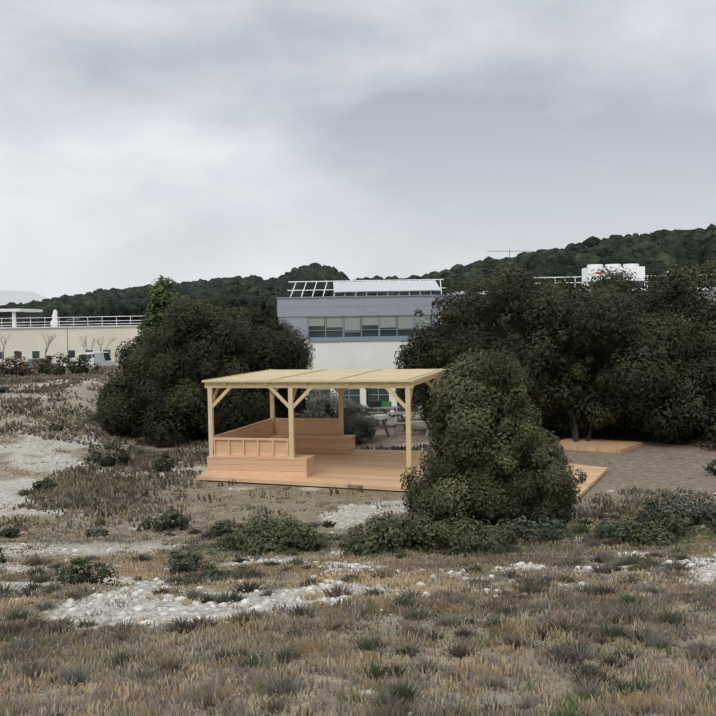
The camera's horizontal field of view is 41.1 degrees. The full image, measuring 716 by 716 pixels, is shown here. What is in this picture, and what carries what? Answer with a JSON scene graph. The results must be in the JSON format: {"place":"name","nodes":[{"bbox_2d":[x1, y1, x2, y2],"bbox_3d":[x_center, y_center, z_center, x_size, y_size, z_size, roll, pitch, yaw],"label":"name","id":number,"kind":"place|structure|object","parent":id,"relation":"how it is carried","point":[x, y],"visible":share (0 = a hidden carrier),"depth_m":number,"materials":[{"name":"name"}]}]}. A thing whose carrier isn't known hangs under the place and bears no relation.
{"place":"outdoors","nodes":[
{"label":"outdoors","id":0,"kind":"place"},
{"bbox_2d":[0,290,47,305],"bbox_3d":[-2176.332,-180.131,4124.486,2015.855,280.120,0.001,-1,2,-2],"label":"ridge","id":1,"kind":"structure","parent":0,"point":[16,297],"depth_m":4145.06,"materials":[{"name":"white"}]},
{"bbox_2d":[67,318,79,354],"bbox_3d":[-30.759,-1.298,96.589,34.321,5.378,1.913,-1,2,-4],"label":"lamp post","id":2,"kind":"object","parent":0,"point":[67,334],"visible":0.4,"depth_m":96.92,"materials":[{"name":"grey metal"}]},
{"bbox_2d":[0,375,715,715],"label":"ground","id":3,"kind":"structure","parent":0,"point":[620,473],"depth_m":20.03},
{"bbox_2d":[0,333,134,362],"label":"bare trees","id":4,"kind":"object","parent":3,"relation":"on","point":[52,340],"visible":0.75,"depth_m":96.66,"materials":[{"name":"brown plant"}]},
{"bbox_2d":[22,352,116,367],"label":"cars","id":5,"kind":"object","parent":3,"relation":"on","point":[103,358],"visible":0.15,"depth_m":92.82,"materials":[{"name":"white metal"}]},
{"bbox_2d":[0,308,141,368],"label":"building","id":6,"kind":"structure","parent":3,"relation":"on","point":[28,342],"depth_m":100.93,"materials":[{"name":"beige paint"}]},
{"bbox_2d":[50,310,57,326],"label":"statue thumb","id":7,"kind":"object","parent":6,"relation":"on","point":[54,314],"visible":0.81,"depth_m":102.57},
{"bbox_2d":[135,275,179,355],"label":"ivy-covered tree","id":8,"kind":"object","parent":3,"relation":"on","point":[156,313],"depth_m":46.12,"materials":[{"name":"green plant"}]},
{"bbox_2d":[119,344,278,431],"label":"branches","id":9,"kind":"object","parent":3,"relation":"on","point":[199,421],"visible":0.08,"depth_m":33.90,"materials":[{"name":"green"}]},
{"bbox_2d":[93,285,314,448],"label":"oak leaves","id":10,"kind":"object","parent":3,"relation":"on","point":[183,352],"visible":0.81,"depth_m":33.30,"materials":[{"name":"green plant"}]},
{"bbox_2d":[260,360,283,402],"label":"oak trunks","id":11,"kind":"object","parent":3,"relation":"on","point":[269,391],"depth_m":34.56,"materials":[{"name":"brown plant"}]},
{"bbox_2d":[294,390,379,443],"bbox_3d":[-0.750,2.039,32.484,3.041,1.932,2.109,-1,2,-2],"label":"shrub","id":12,"kind":"object","parent":3,"relation":"on","point":[317,405],"depth_m":32.16,"materials":[{"name":"green plant"}]},
{"bbox_2d":[0,433,715,715],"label":"grass","id":13,"kind":"structure","parent":3,"relation":"on","point":[640,696],"depth_m":8.51,"materials":[{"name":"brown plant"}]},
{"bbox_2d":[0,364,715,532],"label":"grass mound","id":14,"kind":"object","parent":3,"relation":"on","point":[78,482],"depth_m":25.95,"materials":[{"name":"brown plant"}]},
{"bbox_2d":[0,373,715,715],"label":"stones","id":15,"kind":"object","parent":3,"relation":"on","point":[123,613],"visible":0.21,"depth_m":10.89,"materials":[{"name":"white stone"}]},
{"bbox_2d":[0,351,715,586],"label":"shrub","id":16,"kind":"object","parent":3,"relation":"on","point":[110,461],"visible":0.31,"depth_m":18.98,"materials":[{"name":"green plant"}]},
{"bbox_2d":[365,388,414,416],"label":"door","id":17,"kind":"structure","parent":3,"relation":"on","point":[369,391],"depth_m":50.63,"materials":[{"name":"metal"}]},
{"bbox_2d":[362,400,437,441],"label":"picnic tables","id":18,"kind":"object","parent":3,"relation":"on","point":[376,404],"visible":0.33,"depth_m":35.66,"materials":[{"name":"grey wood"}]},
{"bbox_2d":[196,449,606,500],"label":"deck","id":19,"kind":"structure","parent":3,"relation":"on","point":[376,470],"depth_m":25.43,"materials":[{"name":"brown wood"}]},
{"bbox_2d":[206,418,355,477],"bbox_3d":[-2.072,2.527,27.817,2.818,1.018,5.230,0,2,14],"label":"bench","id":20,"kind":"object","parent":19,"relation":"on","point":[258,449],"visible":0.88,"depth_m":25.59,"materials":[{"name":"brown wood"}]},
{"bbox_2d":[205,372,443,479],"bbox_3d":[-0.721,1.773,27.446,6.873,2.510,6.441,-1,2,-2],"label":"pergola frame","id":21,"kind":"object","parent":19,"relation":"on","point":[292,387],"visible":0.62,"depth_m":25.09,"materials":[{"name":"beige wood"}]},
{"bbox_2d":[202,368,445,381],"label":"pergola roof","id":22,"kind":"structure","parent":21,"relation":"on","point":[357,375],"depth_m":26.61,"materials":[{"name":"beige wood"}]},
{"bbox_2d":[399,347,587,526],"bbox_3d":[2.878,1.736,20.157,3.897,3.882,3.184,-1,2,-2],"label":"bush","id":23,"kind":"object","parent":3,"relation":"on","point":[462,438],"depth_m":19.27,"materials":[{"name":"green plant"}]},
{"bbox_2d":[277,290,715,415],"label":"grey building","id":24,"kind":"structure","parent":3,"relation":"on","point":[357,332],"depth_m":59.87,"materials":[{"name":"blue"}]},
{"bbox_2d":[287,249,714,296],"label":"roof equipment","id":25,"kind":"object","parent":24,"relation":"on","point":[398,286],"visible":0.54,"depth_m":65.85,"materials":[{"name":"white metal"}]},
{"bbox_2d":[393,257,715,451],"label":"trees","id":26,"kind":"object","parent":3,"relation":"on","point":[662,322],"visible":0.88,"depth_m":31.60,"materials":[{"name":"green plant"}]},
{"bbox_2d":[555,358,601,441],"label":"oak trunks","id":27,"kind":"object","parent":3,"relation":"on","point":[575,433],"visible":0.06,"depth_m":31.45,"materials":[{"name":"brown plant"}]},
{"bbox_2d":[450,320,715,426],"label":"branches","id":28,"kind":"object","parent":3,"relation":"on","point":[601,356],"visible":0.06,"depth_m":32.40,"materials":[{"name":"black"}]},
{"bbox_2d":[552,438,642,452],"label":"deck","id":29,"kind":"structure","parent":3,"relation":"on","point":[599,445],"depth_m":30.35,"materials":[{"name":"brown wood"}]},
{"bbox_2d":[0,223,715,326],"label":"forest hills","id":30,"kind":"structure","parent":0,"point":[668,248],"depth_m":252.29,"materials":[{"name":"green plant"}]},
{"bbox_2d":[107,247,701,328],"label":"forest","id":31,"kind":"object","parent":30,"relation":"on","point":[278,328],"depth_m":324.63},
{"bbox_2d":[0,0,715,298],"label":"sky","id":32,"kind":"structure","parent":0,"point":[141,141],"materials":[{"name":"grey"}]},
{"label":"oak","id":33,"kind":"object","parent":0,"visible":0},
{"bbox_2d":[395,318,701,427],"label":"branches","id":34,"kind":"object","parent":33,"relation":"on","point":[400,392],"depth_m":44.78,"materials":[{"name":"green plant"}]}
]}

